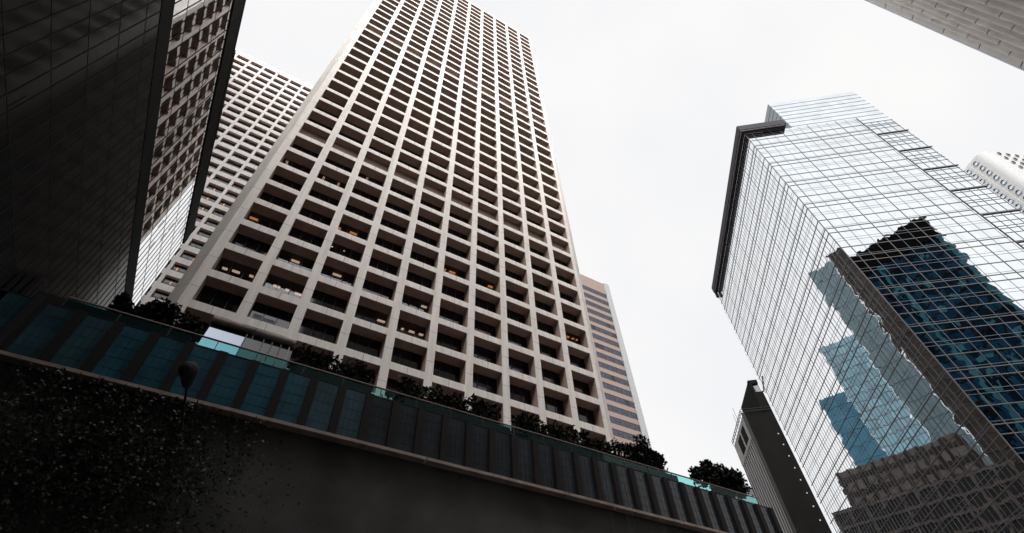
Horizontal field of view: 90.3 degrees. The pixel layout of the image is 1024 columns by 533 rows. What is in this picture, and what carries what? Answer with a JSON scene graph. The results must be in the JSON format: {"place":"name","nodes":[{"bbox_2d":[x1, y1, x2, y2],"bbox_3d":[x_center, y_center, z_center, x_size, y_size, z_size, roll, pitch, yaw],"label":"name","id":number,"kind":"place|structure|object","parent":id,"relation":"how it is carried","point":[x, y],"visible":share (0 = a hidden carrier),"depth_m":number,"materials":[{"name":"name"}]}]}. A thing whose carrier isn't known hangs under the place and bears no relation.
{"place":"outdoors","nodes":[
{"label":"outdoors","id":0,"kind":"place"},
{"bbox_2d":[137,49,313,306],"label":"office tower","id":1,"kind":"structure","parent":0,"point":[263,102],"depth_m":136.21,"materials":[{"name":"concrete"}]},
{"bbox_2d":[152,291,168,300],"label":"window","id":2,"kind":"structure","parent":1,"relation":"in","point":[157,294],"depth_m":94.25,"materials":[{"name":"grey glass"}]},
{"bbox_2d":[162,277,178,286],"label":"window","id":3,"kind":"structure","parent":1,"relation":"in","point":[168,281],"depth_m":97.11,"materials":[{"name":"grey glass"}]},
{"bbox_2d":[168,0,616,453],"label":"office tower","id":4,"kind":"structure","parent":0,"point":[397,208],"depth_m":63.86,"materials":[{"name":"concrete"}]},
{"bbox_2d":[182,318,208,341],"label":"window","id":5,"kind":"structure","parent":4,"relation":"in","point":[206,325],"depth_m":41.56,"materials":[{"name":"glass"}]},
{"bbox_2d":[195,285,243,312],"bbox_3d":[-25.246,3.164,43.818,3.419,2.964,0.060,23,-54,-20],"label":"window","id":6,"kind":"structure","parent":4,"relation":"in","point":[218,298],"depth_m":44.19,"materials":[{"name":"black glass"}]},
{"bbox_2d":[214,258,257,281],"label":"window","id":7,"kind":"structure","parent":4,"relation":"in","point":[226,266],"depth_m":48.20,"materials":[{"name":"black glass"}]},
{"bbox_2d":[231,233,271,254],"bbox_3d":[-25.510,-1.755,49.605,3.419,2.964,0.060,23,-54,-20],"label":"window","id":8,"kind":"structure","parent":4,"relation":"in","point":[241,240],"depth_m":50.09,"materials":[{"name":"black glass"}]},
{"bbox_2d":[246,211,282,231],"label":"window","id":9,"kind":"structure","parent":4,"relation":"in","point":[254,217],"depth_m":53.91,"materials":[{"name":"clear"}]},
{"bbox_2d":[248,301,293,328],"bbox_3d":[-21.553,4.707,45.298,3.419,2.964,0.060,23,-54,-20],"label":"window","id":10,"kind":"structure","parent":4,"relation":"in","point":[259,311],"depth_m":45.69,"materials":[{"name":"black glass"}]},
{"bbox_2d":[259,192,292,209],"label":"window","id":11,"kind":"structure","parent":4,"relation":"in","point":[267,197],"depth_m":55.99,"materials":[{"name":"black glass"}]},
{"bbox_2d":[263,274,304,297],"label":"window","id":12,"kind":"structure","parent":4,"relation":"in","point":[273,282],"depth_m":49.71,"materials":[{"name":"black glass"}]},
{"bbox_2d":[271,174,302,190],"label":"window","id":13,"kind":"structure","parent":4,"relation":"in","point":[279,179],"depth_m":58.92,"materials":[{"name":"black glass"}]},
{"bbox_2d":[277,249,314,270],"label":"window","id":14,"kind":"structure","parent":4,"relation":"in","point":[285,256],"depth_m":52.54,"materials":[{"name":"black glass"}]},
{"bbox_2d":[282,158,310,173],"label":"window","id":15,"kind":"structure","parent":4,"relation":"in","point":[285,161],"depth_m":62.46,"materials":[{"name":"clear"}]},
{"bbox_2d":[292,144,318,157],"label":"window","id":16,"kind":"structure","parent":4,"relation":"in","point":[295,146],"depth_m":64.82,"materials":[{"name":"black glass"}]},
{"bbox_2d":[289,227,323,247],"bbox_3d":[-21.950,-2.673,53.979,3.419,2.964,0.060,23,-54,-20],"label":"window","id":17,"kind":"structure","parent":4,"relation":"in","point":[296,233],"depth_m":54.54,"materials":[{"name":"black glass"}]},
{"bbox_2d":[299,207,331,225],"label":"window","id":18,"kind":"structure","parent":4,"relation":"in","point":[305,212],"depth_m":57.47,"materials":[{"name":"black glass"}]},
{"bbox_2d":[298,317,338,343],"bbox_3d":[-17.861,6.249,46.778,3.419,2.964,0.060,23,-54,-20],"label":"window","id":19,"kind":"structure","parent":4,"relation":"in","point":[309,327],"depth_m":47.18,"materials":[{"name":"black glass"}]},
{"bbox_2d":[309,189,339,206],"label":"window","id":20,"kind":"structure","parent":4,"relation":"in","point":[312,193],"depth_m":60.42,"materials":[{"name":"black glass"}]},
{"bbox_2d":[310,289,347,312],"bbox_3d":[-17.993,3.789,49.672,3.419,2.964,0.060,23,-54,-20],"label":"window","id":21,"kind":"structure","parent":4,"relation":"in","point":[320,298],"depth_m":50.14,"materials":[{"name":"black glass"}]},
{"bbox_2d":[317,173,345,188],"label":"window","id":22,"kind":"structure","parent":4,"relation":"in","point":[326,178],"depth_m":63.97,"materials":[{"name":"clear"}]},
{"bbox_2d":[320,265,354,285],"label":"window","id":23,"kind":"structure","parent":4,"relation":"in","point":[329,272],"depth_m":54.05,"materials":[{"name":"black glass"}]},
{"bbox_2d":[325,158,352,172],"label":"window","id":24,"kind":"structure","parent":4,"relation":"in","point":[329,161],"depth_m":66.32,"materials":[{"name":"black glass"}]},
{"bbox_2d":[329,242,361,261],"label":"window","id":25,"kind":"structure","parent":4,"relation":"in","point":[338,249],"depth_m":56.96,"materials":[{"name":"black glass"}]},
{"bbox_2d":[338,222,367,239],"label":"window","id":26,"kind":"structure","parent":4,"relation":"in","point":[343,227],"depth_m":59.73,"materials":[{"name":"black glass"}]},
{"bbox_2d":[345,204,373,220],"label":"window","id":27,"kind":"structure","parent":4,"relation":"in","point":[349,208],"depth_m":61.91,"materials":[{"name":"black glass"}]},
{"bbox_2d":[346,332,381,357],"bbox_3d":[-14.169,7.791,48.258,3.419,2.964,0.060,23,-54,-20],"label":"window","id":28,"kind":"structure","parent":4,"relation":"in","point":[356,342],"depth_m":48.69,"materials":[{"name":"black glass"}]},
{"bbox_2d":[352,187,378,202],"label":"window","id":29,"kind":"structure","parent":4,"relation":"in","point":[356,191],"depth_m":64.88,"materials":[{"name":"black glass"}]},
{"bbox_2d":[358,172,382,185],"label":"window","id":30,"kind":"structure","parent":4,"relation":"in","point":[361,175],"depth_m":68.35,"materials":[{"name":"black glass"}]},
{"bbox_2d":[354,305,387,326],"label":"window","id":31,"kind":"structure","parent":4,"relation":"in","point":[364,313],"depth_m":52.78,"materials":[{"name":"black glass"}]},
{"bbox_2d":[362,280,392,299],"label":"window","id":32,"kind":"structure","parent":4,"relation":"in","point":[371,287],"depth_m":54.58,"materials":[{"name":"black glass"}]},
{"bbox_2d":[369,257,397,275],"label":"window","id":33,"kind":"structure","parent":4,"relation":"in","point":[386,267],"depth_m":57.54,"materials":[{"name":"black glass"}]},
{"bbox_2d":[375,237,401,253],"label":"window","id":34,"kind":"structure","parent":4,"relation":"in","point":[381,242],"depth_m":60.49,"materials":[{"name":"black glass"}]},
{"bbox_2d":[380,219,405,233],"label":"window","id":35,"kind":"structure","parent":4,"relation":"in","point":[384,222],"depth_m":63.43,"materials":[{"name":"black glass"}]},
{"bbox_2d":[385,202,409,215],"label":"window","id":36,"kind":"structure","parent":4,"relation":"in","point":[389,205],"depth_m":66.36,"materials":[{"name":"black glass"}]},
{"bbox_2d":[384,378,416,397],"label":"window","id":37,"kind":"structure","parent":4,"relation":"in","point":[392,384],"depth_m":47.16,"materials":[{"name":"black glass"}]},
{"bbox_2d":[390,186,412,198],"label":"window","id":38,"kind":"structure","parent":4,"relation":"in","point":[393,189],"depth_m":69.32,"materials":[{"name":"black glass"}]},
{"bbox_2d":[391,346,421,369],"bbox_3d":[-10.476,9.333,49.738,3.419,2.964,0.060,23,-54,-20],"label":"window","id":39,"kind":"structure","parent":4,"relation":"in","point":[399,356],"depth_m":50.20,"materials":[{"name":"black glass"}]},
{"bbox_2d":[396,319,425,339],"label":"window","id":40,"kind":"structure","parent":4,"relation":"in","point":[405,327],"depth_m":54.25,"materials":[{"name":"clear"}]},
{"bbox_2d":[401,294,428,312],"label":"window","id":41,"kind":"structure","parent":4,"relation":"in","point":[407,300],"depth_m":57.17,"materials":[{"name":"black glass"}]},
{"bbox_2d":[406,271,431,288],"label":"window","id":42,"kind":"structure","parent":4,"relation":"in","point":[412,277],"depth_m":59.03,"materials":[{"name":"black glass"}]},
{"bbox_2d":[410,251,433,266],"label":"window","id":43,"kind":"structure","parent":4,"relation":"in","point":[414,255],"depth_m":61.97,"materials":[{"name":"black glass"}]},
{"bbox_2d":[414,232,436,246],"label":"window","id":44,"kind":"structure","parent":4,"relation":"in","point":[420,237],"depth_m":64.91,"materials":[{"name":"black glass"}]},
{"bbox_2d":[417,215,438,228],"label":"window","id":45,"kind":"structure","parent":4,"relation":"in","point":[420,218],"depth_m":67.90,"materials":[{"name":"black glass"}]},
{"bbox_2d":[433,360,459,382],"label":"window","id":46,"kind":"structure","parent":4,"relation":"in","point":[444,370],"depth_m":51.72,"materials":[{"name":"black glass"}]},
{"bbox_2d":[436,332,461,352],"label":"window","id":47,"kind":"structure","parent":4,"relation":"in","point":[443,340],"depth_m":54.65,"materials":[{"name":"black glass"}]},
{"bbox_2d":[439,307,462,325],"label":"window","id":48,"kind":"structure","parent":4,"relation":"in","point":[445,314],"depth_m":57.60,"materials":[{"name":"black glass"}]},
{"bbox_2d":[441,284,463,300],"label":"window","id":49,"kind":"structure","parent":4,"relation":"in","point":[446,290],"depth_m":60.55,"materials":[{"name":"black glass"}]},
{"bbox_2d":[444,264,464,278],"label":"window","id":50,"kind":"structure","parent":4,"relation":"in","point":[447,268],"depth_m":64.27,"materials":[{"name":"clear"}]},
{"bbox_2d":[446,245,465,258],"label":"window","id":51,"kind":"structure","parent":4,"relation":"in","point":[449,249],"depth_m":66.42,"materials":[{"name":"black glass"}]},
{"bbox_2d":[448,228,466,240],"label":"window","id":52,"kind":"structure","parent":4,"relation":"in","point":[450,231],"depth_m":69.37,"materials":[{"name":"black glass"}]},
{"bbox_2d":[473,372,496,394],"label":"window","id":53,"kind":"structure","parent":4,"relation":"in","point":[481,382],"depth_m":53.21,"materials":[{"name":"black glass"}]},
{"bbox_2d":[474,345,495,363],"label":"window","id":54,"kind":"structure","parent":4,"relation":"in","point":[481,353],"depth_m":56.16,"materials":[{"name":"black glass"}]},
{"bbox_2d":[474,320,495,337],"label":"window","id":55,"kind":"structure","parent":4,"relation":"in","point":[479,326],"depth_m":59.10,"materials":[{"name":"black glass"}]},
{"bbox_2d":[475,297,494,312],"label":"window","id":56,"kind":"structure","parent":4,"relation":"in","point":[486,305],"depth_m":62.03,"materials":[{"name":"black glass"}]},
{"bbox_2d":[476,277,494,290],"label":"window","id":57,"kind":"structure","parent":4,"relation":"in","point":[479,281],"depth_m":65.84,"materials":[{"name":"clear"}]},
{"bbox_2d":[476,257,494,270],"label":"window","id":58,"kind":"structure","parent":4,"relation":"in","point":[478,261],"depth_m":67.93,"materials":[{"name":"black glass"}]},
{"bbox_2d":[477,240,494,252],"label":"window","id":59,"kind":"structure","parent":4,"relation":"in","point":[479,243],"depth_m":70.88,"materials":[{"name":"black glass"}]},
{"bbox_2d":[505,269,521,281],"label":"window","id":60,"kind":"structure","parent":4,"relation":"in","point":[510,274],"depth_m":69.44,"materials":[{"name":"black glass"}]},
{"bbox_2d":[506,289,523,301],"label":"window","id":61,"kind":"structure","parent":4,"relation":"in","point":[512,294],"depth_m":66.49,"materials":[{"name":"black glass"}]},
{"bbox_2d":[507,309,524,323],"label":"window","id":62,"kind":"structure","parent":4,"relation":"in","point":[512,315],"depth_m":63.55,"materials":[{"name":"black glass"}]},
{"bbox_2d":[508,332,526,348],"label":"window","id":63,"kind":"structure","parent":4,"relation":"in","point":[515,339],"depth_m":60.62,"materials":[{"name":"black glass"}]},
{"bbox_2d":[509,357,528,374],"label":"window","id":64,"kind":"structure","parent":4,"relation":"in","point":[514,364],"depth_m":57.67,"materials":[{"name":"black glass"}]},
{"bbox_2d":[510,384,530,404],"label":"window","id":65,"kind":"structure","parent":4,"relation":"in","point":[519,394],"depth_m":54.72,"materials":[{"name":"black glass"}]},
{"bbox_2d":[533,281,547,292],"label":"window","id":66,"kind":"structure","parent":4,"relation":"in","point":[544,288],"depth_m":70.91,"materials":[{"name":"black glass"}]},
{"bbox_2d":[535,300,550,312],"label":"window","id":67,"kind":"structure","parent":4,"relation":"in","point":[540,305],"depth_m":68.00,"materials":[{"name":"black glass"}]},
{"bbox_2d":[537,321,553,334],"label":"window","id":68,"kind":"structure","parent":4,"relation":"in","point":[541,326],"depth_m":65.04,"materials":[{"name":"black glass"}]},
{"bbox_2d":[539,343,556,358],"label":"window","id":69,"kind":"structure","parent":4,"relation":"in","point":[545,350],"depth_m":62.12,"materials":[{"name":"black glass"}]},
{"bbox_2d":[541,368,560,385],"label":"window","id":70,"kind":"structure","parent":4,"relation":"in","point":[548,376],"depth_m":59.15,"materials":[{"name":"black glass"}]},
{"bbox_2d":[544,395,563,415],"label":"window","id":71,"kind":"structure","parent":4,"relation":"in","point":[554,405],"depth_m":56.23,"materials":[{"name":"black glass"}]},
{"bbox_2d":[562,310,576,322],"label":"window","id":72,"kind":"structure","parent":4,"relation":"in","point":[568,316],"depth_m":69.51,"materials":[{"name":"black glass"}]},
{"bbox_2d":[565,331,580,344],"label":"window","id":73,"kind":"structure","parent":4,"relation":"in","point":[570,337],"depth_m":67.47,"materials":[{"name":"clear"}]},
{"bbox_2d":[569,354,585,369],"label":"window","id":74,"kind":"structure","parent":4,"relation":"in","point":[576,361],"depth_m":63.61,"materials":[{"name":"black glass"}]},
{"bbox_2d":[573,379,589,395],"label":"window","id":75,"kind":"structure","parent":4,"relation":"in","point":[581,387],"depth_m":60.68,"materials":[{"name":"black glass"}]},
{"bbox_2d":[577,406,595,425],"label":"window","id":76,"kind":"structure","parent":4,"relation":"in","point":[585,415],"depth_m":57.72,"materials":[{"name":"black glass"}]},
{"bbox_2d":[580,274,651,455],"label":"striped tower","id":77,"kind":"structure","parent":0,"point":[627,420],"depth_m":285.04,"materials":[{"name":"beige concrete"}]},
{"bbox_2d":[582,285,606,297],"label":"ribbon window","id":78,"kind":"structure","parent":77,"relation":"in","point":[584,287],"depth_m":329.98,"materials":[{"name":"grey glass"}]},
{"bbox_2d":[584,292,608,305],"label":"ribbon window","id":79,"kind":"structure","parent":77,"relation":"in","point":[585,294],"depth_m":324.78,"materials":[{"name":"grey glass"}]},
{"bbox_2d":[585,300,610,313],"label":"ribbon window","id":80,"kind":"structure","parent":77,"relation":"in","point":[587,302],"depth_m":319.44,"materials":[{"name":"grey glass"}]},
{"bbox_2d":[587,308,612,321],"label":"ribbon window","id":81,"kind":"structure","parent":77,"relation":"in","point":[594,312],"depth_m":314.18,"materials":[{"name":"grey glass"}]},
{"bbox_2d":[589,316,614,329],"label":"ribbon window","id":82,"kind":"structure","parent":77,"relation":"in","point":[593,319],"depth_m":308.93,"materials":[{"name":"grey glass"}]},
{"bbox_2d":[590,324,616,338],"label":"ribbon window","id":83,"kind":"structure","parent":77,"relation":"in","point":[593,327],"depth_m":303.70,"materials":[{"name":"grey glass"}]},
{"bbox_2d":[592,333,619,347],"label":"ribbon window","id":84,"kind":"structure","parent":77,"relation":"in","point":[596,336],"depth_m":298.40,"materials":[{"name":"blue glass"}]},
{"bbox_2d":[594,342,621,356],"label":"ribbon window","id":85,"kind":"structure","parent":77,"relation":"in","point":[597,345],"depth_m":293.20,"materials":[{"name":"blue glass"}]},
{"bbox_2d":[596,351,623,365],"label":"ribbon window","id":86,"kind":"structure","parent":77,"relation":"in","point":[601,355],"depth_m":287.81,"materials":[{"name":"blue glass"}]},
{"bbox_2d":[598,361,626,375],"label":"ribbon window","id":87,"kind":"structure","parent":77,"relation":"in","point":[601,364],"depth_m":282.59,"materials":[{"name":"grey glass"}]},
{"bbox_2d":[600,371,628,385],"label":"ribbon window","id":88,"kind":"structure","parent":77,"relation":"in","point":[603,374],"depth_m":277.26,"materials":[{"name":"grey glass"}]},
{"bbox_2d":[602,381,631,396],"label":"ribbon window","id":89,"kind":"structure","parent":77,"relation":"in","point":[620,390],"depth_m":271.96,"materials":[{"name":"grey glass"}]},
{"bbox_2d":[604,392,634,407],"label":"ribbon window","id":90,"kind":"structure","parent":77,"relation":"in","point":[608,396],"depth_m":266.70,"materials":[{"name":"grey glass"}]},
{"bbox_2d":[607,404,637,419],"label":"ribbon window","id":91,"kind":"structure","parent":77,"relation":"in","point":[612,408],"depth_m":261.48,"materials":[{"name":"grey glass"}]},
{"bbox_2d":[609,416,640,431],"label":"ribbon window","id":92,"kind":"structure","parent":77,"relation":"in","point":[615,420],"depth_m":256.24,"materials":[{"name":"grey glass"}]},
{"bbox_2d":[612,428,641,441],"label":"ribbon window","id":93,"kind":"structure","parent":77,"relation":"in","point":[616,432],"depth_m":250.18,"materials":[{"name":"blue glass"}]},
{"bbox_2d":[235,0,1023,490],"label":"sky","id":94,"kind":"structure","parent":0,"point":[645,101],"materials":[{"name":"white"}]},
{"bbox_2d":[735,489,757,503],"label":"office block","id":95,"kind":"structure","parent":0,"point":[751,500],"depth_m":181.04,"materials":[{"name":"teal glass"}]},
{"bbox_2d":[732,376,831,532],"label":"slab tower","id":96,"kind":"structure","parent":0,"point":[778,482],"depth_m":67.74,"materials":[{"name":"black concrete"}]},
{"bbox_2d":[865,0,1023,70],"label":"finned building","id":97,"kind":"structure","parent":0,"point":[994,29],"depth_m":53.75,"materials":[{"name":"concrete"}]},
{"label":"ground","id":98,"kind":"structure","parent":0,"visible":0},
{"bbox_2d":[0,0,245,309],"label":"glass building","id":99,"kind":"structure","parent":98,"relation":"on","point":[110,113],"depth_m":43.46,"materials":[{"name":"glass"}]},
{"bbox_2d":[0,288,782,532],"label":"podium","id":100,"kind":"object","parent":98,"relation":"on","point":[440,447],"visible":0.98,"depth_m":26.76,"materials":[{"name":"grey"}]},
{"bbox_2d":[0,268,45,296],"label":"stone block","id":101,"kind":"structure","parent":100,"relation":"on","point":[27,283],"depth_m":26.82,"materials":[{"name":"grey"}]},
{"bbox_2d":[106,290,146,319],"bbox_3d":[-21.764,3.124,28.173,2.230,4.127,1.827,23,-54,-20],"label":"shrub","id":102,"kind":"object","parent":100,"relation":"on","point":[121,303],"visible":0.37,"depth_m":28.56,"materials":[{"name":"green plant"}]},
{"bbox_2d":[137,297,182,328],"bbox_3d":[-20.525,3.577,28.838,2.290,4.468,1.802,23,-54,-20],"label":"shrub","id":103,"kind":"object","parent":100,"relation":"on","point":[157,310],"visible":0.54,"depth_m":29.38,"materials":[{"name":"green plant"}]},
{"bbox_2d":[176,361,198,437],"bbox_3d":[-14.575,5.951,22.517,0.739,0.740,5.407,21,-54,-19],"label":"bracket lamp","id":104,"kind":"object","parent":100,"relation":"attached to","point":[188,371],"visible":0.94,"depth_m":21.16,"materials":[{"name":"grey metal"}]},
{"bbox_2d":[198,315,296,368],"bbox_3d":[-17.288,6.423,32.214,5.308,5.695,4.816,23,-54,-20],"label":"skylight","id":105,"kind":"object","parent":100,"relation":"on","point":[243,335],"visible":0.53,"depth_m":32.85},
{"bbox_2d":[0,357,719,532],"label":"creeper","id":106,"kind":"object","parent":100,"relation":"attached to","point":[77,462],"visible":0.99,"depth_m":21.43,"materials":[{"name":"green plant"}]},
{"bbox_2d":[168,308,640,464],"bbox_3d":[-4.736,10.491,35.537,36.432,4.909,1.689,23,-54,-20],"label":"hedge","id":107,"kind":"object","parent":100,"relation":"on","point":[542,428],"visible":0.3,"depth_m":36.58,"materials":[{"name":"green plant"}]},
{"bbox_2d":[61,297,757,498],"bbox_3d":[-0.836,11.081,34.505,50.604,1.208,0.110,23,-54,-20],"label":"balustrade","id":108,"kind":"object","parent":100,"relation":"on","point":[227,343],"visible":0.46,"depth_m":31.84,"materials":[{"name":"teal glass"}]},
{"bbox_2d":[624,434,667,472],"bbox_3d":[11.281,16.553,41.839,4.096,5.252,2.128,23,-54,-20],"label":"shrub","id":109,"kind":"object","parent":100,"relation":"on","point":[651,457],"visible":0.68,"depth_m":42.24,"materials":[{"name":"green plant"}]},
{"bbox_2d":[688,458,752,498],"bbox_3d":[18.502,19.762,44.607,6.600,4.811,2.997,23,-54,-20],"label":"shrub","id":110,"kind":"object","parent":100,"relation":"on","point":[707,471],"visible":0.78,"depth_m":44.72,"materials":[{"name":"green plant"}]},
{"bbox_2d":[712,91,1023,532],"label":"glass tower","id":111,"kind":"structure","parent":98,"relation":"on","point":[868,284],"depth_m":92.02,"materials":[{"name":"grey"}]},
{"bbox_2d":[963,151,1023,211],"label":"round window tower","id":112,"kind":"structure","parent":98,"relation":"on","point":[1000,174],"depth_m":154.81,"materials":[{"name":"stone"}]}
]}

